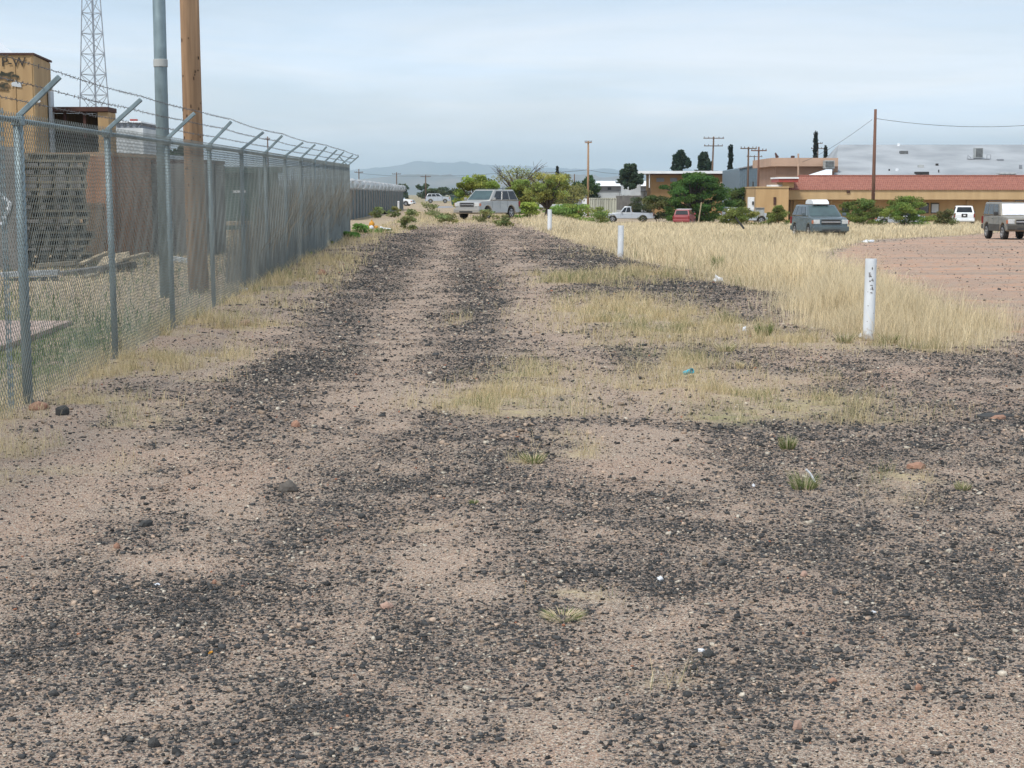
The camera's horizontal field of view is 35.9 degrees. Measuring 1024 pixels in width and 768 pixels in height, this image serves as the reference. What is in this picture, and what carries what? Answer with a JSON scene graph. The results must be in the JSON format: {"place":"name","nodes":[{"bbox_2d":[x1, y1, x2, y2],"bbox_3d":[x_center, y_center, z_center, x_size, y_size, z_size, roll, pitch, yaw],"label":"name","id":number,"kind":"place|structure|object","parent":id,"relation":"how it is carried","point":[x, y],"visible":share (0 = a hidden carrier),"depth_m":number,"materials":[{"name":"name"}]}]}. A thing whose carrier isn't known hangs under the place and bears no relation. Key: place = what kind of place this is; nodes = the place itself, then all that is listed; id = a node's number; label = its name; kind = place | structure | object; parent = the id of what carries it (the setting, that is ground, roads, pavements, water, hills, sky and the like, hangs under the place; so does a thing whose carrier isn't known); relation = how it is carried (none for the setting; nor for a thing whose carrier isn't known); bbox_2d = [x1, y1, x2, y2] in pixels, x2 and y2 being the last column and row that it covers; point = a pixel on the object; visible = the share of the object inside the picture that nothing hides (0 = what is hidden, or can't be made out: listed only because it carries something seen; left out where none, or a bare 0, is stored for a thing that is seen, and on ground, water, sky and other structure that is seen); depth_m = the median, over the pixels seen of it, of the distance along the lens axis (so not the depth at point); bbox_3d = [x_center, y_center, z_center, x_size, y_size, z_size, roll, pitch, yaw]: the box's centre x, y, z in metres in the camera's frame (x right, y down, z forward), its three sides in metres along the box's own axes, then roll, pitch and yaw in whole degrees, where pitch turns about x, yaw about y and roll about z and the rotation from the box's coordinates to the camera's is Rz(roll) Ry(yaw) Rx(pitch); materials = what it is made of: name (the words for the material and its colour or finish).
{"place":"outdoors","nodes":[
{"label":"outdoors","id":0,"kind":"place"},
{"bbox_2d":[225,166,282,229],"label":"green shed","id":1,"kind":"structure","parent":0,"point":[245,193],"depth_m":60.95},
{"bbox_2d":[278,171,645,194],"bbox_3d":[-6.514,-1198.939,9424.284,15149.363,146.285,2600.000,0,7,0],"label":"hills","id":2,"kind":"structure","parent":0,"point":[411,181],"depth_m":8984.02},
{"bbox_2d":[278,161,717,179],"bbox_3d":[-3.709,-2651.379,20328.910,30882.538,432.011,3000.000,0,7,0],"label":"mountains","id":3,"kind":"structure","parent":0,"point":[446,168],"depth_m":19947.91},
{"bbox_2d":[0,211,1007,689],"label":"short dry grass","id":4,"kind":"structure","parent":0,"point":[682,329],"depth_m":16.14,"materials":[{"name":"plant"}]},
{"bbox_2d":[0,195,1023,767],"bbox_3d":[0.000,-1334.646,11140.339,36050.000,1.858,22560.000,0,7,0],"label":"ground","id":5,"kind":"structure","parent":0,"point":[948,273],"depth_m":7.52,"materials":[{"name":"soil"}]},
{"bbox_2d":[0,147,17,271],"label":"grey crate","id":6,"kind":"object","parent":5,"relation":"on","point":[13,204],"visible":0.31,"depth_m":29.82,"materials":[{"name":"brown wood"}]},
{"bbox_2d":[0,53,55,152],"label":"plywood shed","id":7,"kind":"structure","parent":5,"relation":"on","point":[19,71],"depth_m":38.47,"materials":[{"name":"brown wood"}]},
{"bbox_2d":[3,276,55,280],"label":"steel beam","id":8,"kind":"structure","parent":5,"relation":"on","point":[35,277],"depth_m":27.04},
{"bbox_2d":[0,269,59,277],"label":"steel beam","id":9,"kind":"structure","parent":8,"relation":"on","point":[32,273],"depth_m":26.89,"materials":[{"name":"metal"}]},
{"bbox_2d":[0,320,71,350],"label":"concrete slab","id":10,"kind":"structure","parent":5,"relation":"on","point":[12,335],"depth_m":17.61,"materials":[{"name":"concrete"}]},
{"bbox_2d":[28,401,49,410],"bbox_3d":[-3.521,0.162,11.750,0.156,0.071,0.124,-2,7,-14],"label":"rock","id":11,"kind":"object","parent":5,"relation":"on","point":[44,404],"visible":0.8,"depth_m":11.71,"materials":[{"name":"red stone"}]},
{"bbox_2d":[25,153,82,255],"bbox_3d":[-10.479,-4.065,35.956,1.475,2.380,0.130,-1,7,-12],"label":"leaning board","id":12,"kind":"object","parent":5,"relation":"on","point":[49,221],"visible":0.03,"depth_m":35.88,"materials":[{"name":"wood"}]},
{"bbox_2d":[28,260,91,267],"bbox_3d":[-9.130,-2.431,31.598,1.200,0.137,1.233,-3,8,-26],"label":"pallet","id":13,"kind":"object","parent":5,"relation":"on","point":[55,261],"visible":0.18,"depth_m":31.05,"materials":[{"name":"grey wood"}]},
{"bbox_2d":[28,252,93,260],"bbox_3d":[-9.045,-2.554,31.464,1.200,0.137,1.233,-3,8,-25],"label":"pallet","id":14,"kind":"object","parent":13,"relation":"on","point":[72,254],"visible":0.34,"depth_m":31.04,"materials":[{"name":"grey wood"}]},
{"bbox_2d":[28,246,85,253],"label":"pallet","id":15,"kind":"object","parent":14,"relation":"on","point":[55,250],"visible":0.27,"depth_m":31.01,"materials":[{"name":"grey wood"}]},
{"bbox_2d":[27,239,91,246],"bbox_3d":[-9.099,-2.828,31.422,1.200,0.137,1.233,-3,8,-26],"label":"pallet","id":16,"kind":"object","parent":15,"relation":"on","point":[56,240],"visible":0.35,"depth_m":31.01,"materials":[{"name":"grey wood"}]},
{"bbox_2d":[27,231,94,238],"bbox_3d":[-9.081,-2.980,31.525,1.200,0.137,1.233,-4,8,-28],"label":"pallet","id":17,"kind":"object","parent":16,"relation":"on","point":[67,236],"visible":0.34,"depth_m":31.19,"materials":[{"name":"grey wood"}]},
{"bbox_2d":[27,225,85,231],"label":"pallet","id":18,"kind":"object","parent":17,"relation":"on","point":[46,230],"visible":0.26,"depth_m":31.15,"materials":[{"name":"grey wood"}]},
{"bbox_2d":[27,218,88,224],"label":"pallet","id":19,"kind":"object","parent":18,"relation":"on","point":[70,221],"visible":0.33,"depth_m":30.96,"materials":[{"name":"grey wood"}]},
{"bbox_2d":[26,210,90,217],"bbox_3d":[-9.148,-3.380,31.374,1.200,0.137,1.233,-4,8,-31],"label":"pallet","id":20,"kind":"object","parent":19,"relation":"on","point":[81,213],"visible":0.38,"depth_m":31.09,"materials":[{"name":"grey wood"}]},
{"bbox_2d":[26,203,86,210],"bbox_3d":[-9.184,-3.530,31.459,1.200,0.137,1.233,-3,7,-24],"label":"pallet","id":21,"kind":"object","parent":20,"relation":"on","point":[60,204],"visible":0.34,"depth_m":31.06,"materials":[{"name":"grey wood"}]},
{"bbox_2d":[26,196,85,203],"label":"pallet","id":22,"kind":"object","parent":21,"relation":"on","point":[54,199],"visible":0.31,"depth_m":31.01,"materials":[{"name":"grey wood"}]},
{"bbox_2d":[26,189,85,195],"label":"pallet","id":23,"kind":"object","parent":22,"relation":"on","point":[38,192],"visible":0.32,"depth_m":30.88,"materials":[{"name":"grey wood"}]},
{"bbox_2d":[25,182,86,188],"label":"pallet","id":24,"kind":"object","parent":23,"relation":"on","point":[39,187],"visible":0.27,"depth_m":30.76,"materials":[{"name":"grey wood"}]},
{"bbox_2d":[25,175,85,181],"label":"pallet","id":25,"kind":"object","parent":24,"relation":"on","point":[52,176],"visible":0.33,"depth_m":30.88,"materials":[{"name":"grey wood"}]},
{"bbox_2d":[25,168,86,174],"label":"pallet","id":26,"kind":"object","parent":25,"relation":"on","point":[55,171],"visible":0.35,"depth_m":31.01,"materials":[{"name":"grey wood"}]},
{"bbox_2d":[25,160,87,167],"bbox_3d":[-9.049,-4.345,31.277,1.200,0.137,1.233,-2,7,-18],"label":"pallet","id":27,"kind":"object","parent":26,"relation":"on","point":[38,162],"visible":0.38,"depth_m":30.75,"materials":[{"name":"grey wood"}]},
{"bbox_2d":[24,153,89,160],"bbox_3d":[-9.123,-4.492,31.339,1.200,0.137,1.233,-4,8,-28],"label":"pallet","id":28,"kind":"object","parent":27,"relation":"on","point":[47,156],"visible":0.38,"depth_m":30.97,"materials":[{"name":"grey wood"}]},
{"bbox_2d":[55,405,69,414],"bbox_3d":[-3.262,0.196,11.459,0.070,0.082,0.096,6,9,43],"label":"rock","id":29,"kind":"object","parent":5,"relation":"on","point":[64,409],"visible":1,"depth_m":11.44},
{"bbox_2d":[60,266,103,275],"bbox_3d":[-7.850,-2.041,28.711,0.800,0.183,0.300,-6,9,-39],"label":"plank","id":30,"kind":"object","parent":5,"relation":"on","point":[88,271],"visible":0.26,"depth_m":28.62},
{"bbox_2d":[53,107,116,152],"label":"open shed","id":31,"kind":"structure","parent":5,"relation":"on","point":[63,115],"depth_m":41.07,"materials":[{"name":"brown wood"}]},
{"bbox_2d":[81,203,105,261],"bbox_3d":[-8.929,-3.206,33.630,0.150,1.296,0.611,4,8,29],"label":"leaning board","id":32,"kind":"object","parent":5,"relation":"on","point":[93,230],"visible":0.14,"depth_m":33.67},
{"bbox_2d":[79,0,108,106],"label":"lattice tower","id":33,"kind":"structure","parent":5,"relation":"on","point":[94,75],"depth_m":117.62,"materials":[{"name":"metal"}]},
{"bbox_2d":[0,234,238,402],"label":"yard grass","id":34,"kind":"structure","parent":5,"relation":"on","point":[146,263],"depth_m":21.18,"materials":[{"name":"plant"}]},
{"bbox_2d":[83,152,155,256],"bbox_3d":[-8.623,-3.921,35.087,0.530,2.378,2.605,2,7,13],"label":"brown storage box","id":35,"kind":"object","parent":5,"relation":"on","point":[137,191],"visible":0.27,"depth_m":34.70,"materials":[{"name":"wood"}]},
{"bbox_2d":[116,119,170,153],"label":"grey block building","id":36,"kind":"structure","parent":5,"relation":"on","point":[135,128],"depth_m":149.02,"materials":[{"name":"concrete"}]},
{"bbox_2d":[152,0,168,297],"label":"steel pole","id":37,"kind":"object","parent":5,"relation":"on","point":[160,63],"visible":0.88,"depth_m":22.88,"materials":[{"name":"metal"}]},
{"bbox_2d":[0,53,358,417],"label":"chain link fence","id":38,"kind":"object","parent":5,"relation":"on","point":[18,121],"visible":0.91,"depth_m":16.38,"materials":[{"name":"metal"}]},
{"bbox_2d":[217,177,365,284],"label":"dead vines","id":39,"kind":"object","parent":38,"relation":"attached to","point":[330,203],"visible":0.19,"depth_m":31.48,"materials":[{"name":"brown plant"}]},
{"bbox_2d":[151,160,225,255],"bbox_3d":[-7.646,-4.064,36.607,1.630,2.218,1.543,1,7,6],"label":"grey storage box","id":40,"kind":"object","parent":5,"relation":"on","point":[175,204],"visible":0.2,"depth_m":35.92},
{"bbox_2d":[180,0,208,293],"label":"wooden pole","id":41,"kind":"object","parent":5,"relation":"on","point":[190,56],"visible":0.67,"depth_m":23.55,"materials":[{"name":"brown wood"}]},
{"bbox_2d":[278,480,297,492],"bbox_3d":[-1.223,0.559,8.627,0.110,0.073,0.079,-1,7,-8],"label":"rock","id":42,"kind":"object","parent":5,"relation":"on","point":[288,486],"visible":1,"depth_m":8.60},
{"bbox_2d":[351,223,383,232],"bbox_3d":[-4.802,-5.100,51.934,1.119,0.416,0.839,-3,8,-25],"label":"weed clump","id":43,"kind":"object","parent":5,"relation":"on","point":[357,227],"visible":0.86,"depth_m":51.70,"materials":[{"name":"green plant"}]},
{"bbox_2d":[350,178,406,219],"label":"slatted fence","id":44,"kind":"object","parent":5,"relation":"on","point":[386,198],"visible":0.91,"depth_m":119.12,"materials":[{"name":"metal"}]},
{"bbox_2d":[398,215,417,229],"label":"weed clump","id":45,"kind":"object","parent":5,"relation":"on","point":[405,220],"visible":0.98,"depth_m":71.41,"materials":[{"name":"green plant"}]},
{"bbox_2d":[419,201,440,214],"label":"weed clump","id":46,"kind":"object","parent":5,"relation":"on","point":[430,206],"visible":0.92,"depth_m":119.00,"materials":[{"name":"green plant"}]},
{"bbox_2d":[425,193,450,202],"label":"parked suv","id":47,"kind":"object","parent":5,"relation":"on","point":[430,198],"visible":0.98,"depth_m":297.07,"materials":[{"name":"silver metal"}]},
{"bbox_2d":[432,212,458,223],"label":"weed clump","id":48,"kind":"object","parent":5,"relation":"on","point":[445,217],"visible":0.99,"depth_m":85.71,"materials":[{"name":"green plant"}]},
{"bbox_2d":[452,173,499,206],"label":"palo verde tree","id":49,"kind":"object","parent":5,"relation":"on","point":[470,183],"visible":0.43,"depth_m":133.29,"materials":[{"name":"green plant"}]},
{"bbox_2d":[470,209,499,221],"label":"weed clump","id":50,"kind":"object","parent":5,"relation":"on","point":[486,212],"visible":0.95,"depth_m":91.50,"materials":[{"name":"green plant"}]},
{"bbox_2d":[453,188,520,218],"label":"parked suv","id":51,"kind":"object","parent":5,"relation":"on","point":[498,201],"visible":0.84,"depth_m":103.52,"materials":[{"name":"silver metal"}]},
{"bbox_2d":[490,214,514,225],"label":"weed clump","id":52,"kind":"object","parent":5,"relation":"on","point":[504,220],"visible":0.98,"depth_m":79.35,"materials":[{"name":"green plant"}]},
{"bbox_2d":[491,162,545,196],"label":"mesquite tree","id":53,"kind":"object","parent":5,"relation":"on","point":[506,179],"visible":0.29,"depth_m":148.38,"materials":[{"name":"green plant"}]},
{"bbox_2d":[505,179,535,214],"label":"palo verde tree","id":54,"kind":"object","parent":5,"relation":"on","point":[518,185],"visible":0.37,"depth_m":126.50,"materials":[{"name":"green plant"}]},
{"bbox_2d":[514,202,540,217],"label":"bush","id":55,"kind":"object","parent":5,"relation":"on","point":[528,208],"visible":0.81,"depth_m":106.90,"materials":[{"name":"green plant"}]},
{"bbox_2d":[518,450,546,463],"bbox_3d":[0.128,0.440,9.448,0.192,0.078,0.196,0,7,0],"label":"grass tuft","id":56,"kind":"object","parent":5,"relation":"on","point":[539,459],"visible":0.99,"depth_m":9.43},
{"bbox_2d":[521,169,572,214],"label":"mesquite tree","id":57,"kind":"object","parent":5,"relation":"on","point":[546,194],"visible":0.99,"depth_m":120.63,"materials":[{"name":"green plant"}]},
{"bbox_2d":[537,606,589,622],"bbox_3d":[0.196,0.881,6.019,0.211,0.045,0.203,0,7,0],"label":"grass tuft","id":58,"kind":"object","parent":5,"relation":"on","point":[575,613],"visible":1,"depth_m":6.02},
{"bbox_2d":[536,183,592,216],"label":"mesquite tree","id":59,"kind":"object","parent":5,"relation":"on","point":[577,193],"visible":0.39,"depth_m":187.23,"materials":[{"name":"green plant"}]},
{"bbox_2d":[542,203,596,220],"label":"bush","id":60,"kind":"object","parent":5,"relation":"on","point":[571,209],"visible":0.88,"depth_m":133.45,"materials":[{"name":"green plant"}]},
{"bbox_2d":[585,141,591,216],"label":"power pole","id":61,"kind":"object","parent":5,"relation":"on","point":[587,142],"visible":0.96,"depth_m":222.85,"materials":[{"name":"brown wood"}]},
{"bbox_2d":[581,175,601,197],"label":"shade tree","id":62,"kind":"object","parent":5,"relation":"on","point":[593,186],"visible":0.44,"depth_m":256.77,"materials":[{"name":"green plant"}]},
{"bbox_2d":[586,206,611,223],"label":"bush","id":63,"kind":"object","parent":5,"relation":"on","point":[601,215],"visible":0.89,"depth_m":148.80,"materials":[{"name":"green plant"}]},
{"bbox_2d":[582,198,616,215],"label":"shipping container","id":64,"kind":"object","parent":5,"relation":"on","point":[610,204],"visible":0.58,"depth_m":226.51,"materials":[{"name":"beige metal"}]},
{"bbox_2d":[592,191,646,212],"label":"white garden wall","id":65,"kind":"structure","parent":5,"relation":"on","point":[607,194],"depth_m":260.13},
{"bbox_2d":[621,184,640,194],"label":"white cube shed","id":66,"kind":"structure","parent":65,"relation":"on","point":[635,191],"depth_m":253.82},
{"bbox_2d":[595,181,645,190],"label":"white roofed building","id":67,"kind":"structure","parent":5,"relation":"on","point":[609,185],"depth_m":282.86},
{"bbox_2d":[617,225,623,257],"bbox_3d":[2.798,-3.612,40.670,0.154,0.938,0.154,1,7,0],"label":"bollard","id":68,"kind":"object","parent":5,"relation":"on","point":[620,239],"visible":0.87,"depth_m":40.60,"materials":[{"name":"white paint"}]},
{"bbox_2d":[616,196,641,209],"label":"grey board fence","id":69,"kind":"object","parent":5,"relation":"on","point":[623,201],"visible":0.5,"depth_m":238.41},
{"bbox_2d":[608,206,654,221],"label":"pickup truck","id":70,"kind":"object","parent":5,"relation":"on","point":[626,212],"visible":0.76,"depth_m":176.10,"materials":[{"name":"silver metal"}]},
{"bbox_2d":[628,196,653,211],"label":"bush","id":71,"kind":"object","parent":5,"relation":"on","point":[639,207],"visible":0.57,"depth_m":198.06,"materials":[{"name":"green plant"}]},
{"bbox_2d":[637,195,672,221],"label":"bush","id":72,"kind":"object","parent":5,"relation":"on","point":[656,202],"visible":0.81,"depth_m":176.41,"materials":[{"name":"green plant"}]},
{"bbox_2d":[637,171,721,213],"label":"ochre house","id":73,"kind":"structure","parent":5,"relation":"on","point":[655,180],"depth_m":251.89,"materials":[{"name":"paint"}]},
{"bbox_2d":[670,149,691,170],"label":"pine tree","id":74,"kind":"object","parent":5,"relation":"on","point":[681,161],"visible":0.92,"depth_m":258.81,"materials":[{"name":"green plant"}]},
{"bbox_2d":[673,209,695,222],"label":"parked car","id":75,"kind":"object","parent":5,"relation":"on","point":[684,215],"visible":0.84,"depth_m":157.43,"materials":[{"name":"red paint"}]},
{"bbox_2d":[658,171,737,222],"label":"shade tree","id":76,"kind":"object","parent":5,"relation":"on","point":[695,189],"visible":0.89,"depth_m":172.35,"materials":[{"name":"green plant"}]},
{"bbox_2d":[694,151,711,170],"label":"pine tree","id":77,"kind":"object","parent":5,"relation":"on","point":[704,163],"visible":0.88,"depth_m":258.88,"materials":[{"name":"green plant"}]},
{"bbox_2d":[712,341,737,351],"bbox_3d":[2.209,-0.387,16.339,0.285,0.116,0.278,0,7,0],"label":"grass tuft","id":78,"kind":"object","parent":5,"relation":"on","point":[726,348],"visible":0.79,"depth_m":16.32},
{"bbox_2d":[727,144,733,169],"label":"cypress tree","id":79,"kind":"object","parent":5,"relation":"on","point":[730,159],"visible":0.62,"depth_m":243.36,"materials":[{"name":"green plant"}]},
{"bbox_2d":[723,187,745,210],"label":"shade tree","id":80,"kind":"object","parent":5,"relation":"on","point":[737,195],"visible":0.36,"depth_m":182.43,"materials":[{"name":"green plant"}]},
{"bbox_2d":[716,207,760,225],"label":"creosote bush","id":81,"kind":"object","parent":5,"relation":"on","point":[745,214],"visible":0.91,"depth_m":138.93,"materials":[{"name":"green plant"}]},
{"bbox_2d":[722,165,756,211],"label":"metal shed","id":82,"kind":"structure","parent":5,"relation":"on","point":[734,178],"depth_m":221.06,"materials":[{"name":"blue"}]},
{"bbox_2d":[721,207,767,222],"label":"parked suv","id":83,"kind":"object","parent":5,"relation":"on","point":[760,219],"visible":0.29,"depth_m":166.27,"materials":[{"name":"silver metal"}]},
{"bbox_2d":[752,322,775,335],"bbox_3d":[2.871,-0.633,17.987,0.282,0.192,0.290,0,7,0],"label":"grass tuft","id":84,"kind":"object","parent":5,"relation":"on","point":[758,328],"visible":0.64,"depth_m":17.94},
{"bbox_2d":[744,177,798,222],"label":"tan annex","id":85,"kind":"object","parent":5,"relation":"on","point":[768,198],"visible":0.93,"depth_m":174.88,"materials":[{"name":"paint"}]},
{"bbox_2d":[760,204,789,225],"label":"creosote bush","id":86,"kind":"object","parent":5,"relation":"on","point":[781,214],"visible":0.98,"depth_m":143.78,"materials":[{"name":"green plant"}]},
{"bbox_2d":[777,433,798,449],"bbox_3d":[1.754,0.364,10.039,0.151,0.118,0.158,0,7,0],"label":"grass tuft","id":87,"kind":"object","parent":5,"relation":"on","point":[789,444],"visible":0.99,"depth_m":10.02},
{"bbox_2d":[753,153,837,186],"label":"peach building","id":88,"kind":"structure","parent":5,"relation":"on","point":[776,166],"depth_m":198.20,"materials":[{"name":"paint"}]},
{"bbox_2d":[784,469,821,490],"bbox_3d":[1.603,0.525,8.664,0.229,0.122,0.233,0,7,0],"label":"grass tuft","id":89,"kind":"object","parent":5,"relation":"on","point":[804,483],"visible":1,"depth_m":8.65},
{"bbox_2d":[790,205,848,235],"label":"parked minivan","id":90,"kind":"object","parent":5,"relation":"on","point":[819,218],"visible":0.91,"depth_m":81.41,"materials":[{"name":"green paint"}]},
{"bbox_2d":[831,330,858,343],"bbox_3d":[3.607,-0.507,17.098,0.325,0.142,0.312,0,7,0],"label":"grass tuft","id":91,"kind":"object","parent":5,"relation":"on","point":[843,339],"visible":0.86,"depth_m":17.05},
{"bbox_2d":[838,198,888,225],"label":"creosote bush","id":92,"kind":"object","parent":5,"relation":"on","point":[864,206],"visible":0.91,"depth_m":136.61,"materials":[{"name":"green plant"}]},
{"bbox_2d":[863,259,876,340],"bbox_3d":[3.924,-0.874,17.324,0.124,0.998,0.126,1,6,0],"label":"bollard","id":93,"kind":"object","parent":5,"relation":"on","point":[870,286],"visible":0.93,"depth_m":17.27,"materials":[{"name":"white paint"}]},
{"bbox_2d":[871,109,876,220],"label":"power pole","id":94,"kind":"object","parent":5,"relation":"on","point":[874,158],"visible":0.76,"depth_m":140.50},
{"bbox_2d":[788,175,1023,221],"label":"tile roofed building","id":95,"kind":"structure","parent":5,"relation":"on","point":[937,193],"depth_m":178.51,"materials":[{"name":"beige paint"}]},
{"bbox_2d":[879,195,936,225],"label":"creosote bush","id":96,"kind":"object","parent":5,"relation":"on","point":[900,207],"visible":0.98,"depth_m":134.85,"materials":[{"name":"green plant"}]},
{"bbox_2d":[826,143,1023,174],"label":"grey roofed hall","id":97,"kind":"structure","parent":5,"relation":"on","point":[898,159],"depth_m":206.86,"materials":[{"name":"metal"}]},
{"bbox_2d":[929,209,959,225],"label":"creosote bush","id":98,"kind":"object","parent":5,"relation":"on","point":[946,218],"visible":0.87,"depth_m":138.83,"materials":[{"name":"green plant"}]},
{"bbox_2d":[952,206,974,223],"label":"parked suv","id":99,"kind":"object","parent":5,"relation":"on","point":[964,214],"visible":0.6,"depth_m":154.70,"materials":[{"name":"white paint"}]},
{"bbox_2d":[981,200,1023,239],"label":"parked suv","id":100,"kind":"object","parent":5,"relation":"on","point":[1004,218],"visible":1,"depth_m":76.40,"materials":[{"name":"beige paint"}]},
{"bbox_2d":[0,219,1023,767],"bbox_3d":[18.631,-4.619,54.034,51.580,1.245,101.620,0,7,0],"label":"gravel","id":101,"kind":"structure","parent":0,"point":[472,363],"depth_m":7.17,"materials":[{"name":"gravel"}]},
{"bbox_2d":[0,0,1023,170],"label":"sky","id":102,"kind":"structure","parent":0,"point":[386,83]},
{"bbox_2d":[615,163,643,189],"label":"pine tree","id":103,"kind":"object","parent":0,"point":[630,177],"visible":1,"depth_m":233.37,"materials":[{"name":"green plant"}]},
{"bbox_2d":[516,212,1023,352],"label":"tall dry grass","id":104,"kind":"structure","parent":0,"point":[772,255],"depth_m":29.17,"materials":[{"name":"plant"}]},
{"bbox_2d":[812,131,818,157],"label":"cypress tree","id":105,"kind":"object","parent":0,"point":[815,144],"visible":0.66,"depth_m":296.52,"materials":[{"name":"green plant"}]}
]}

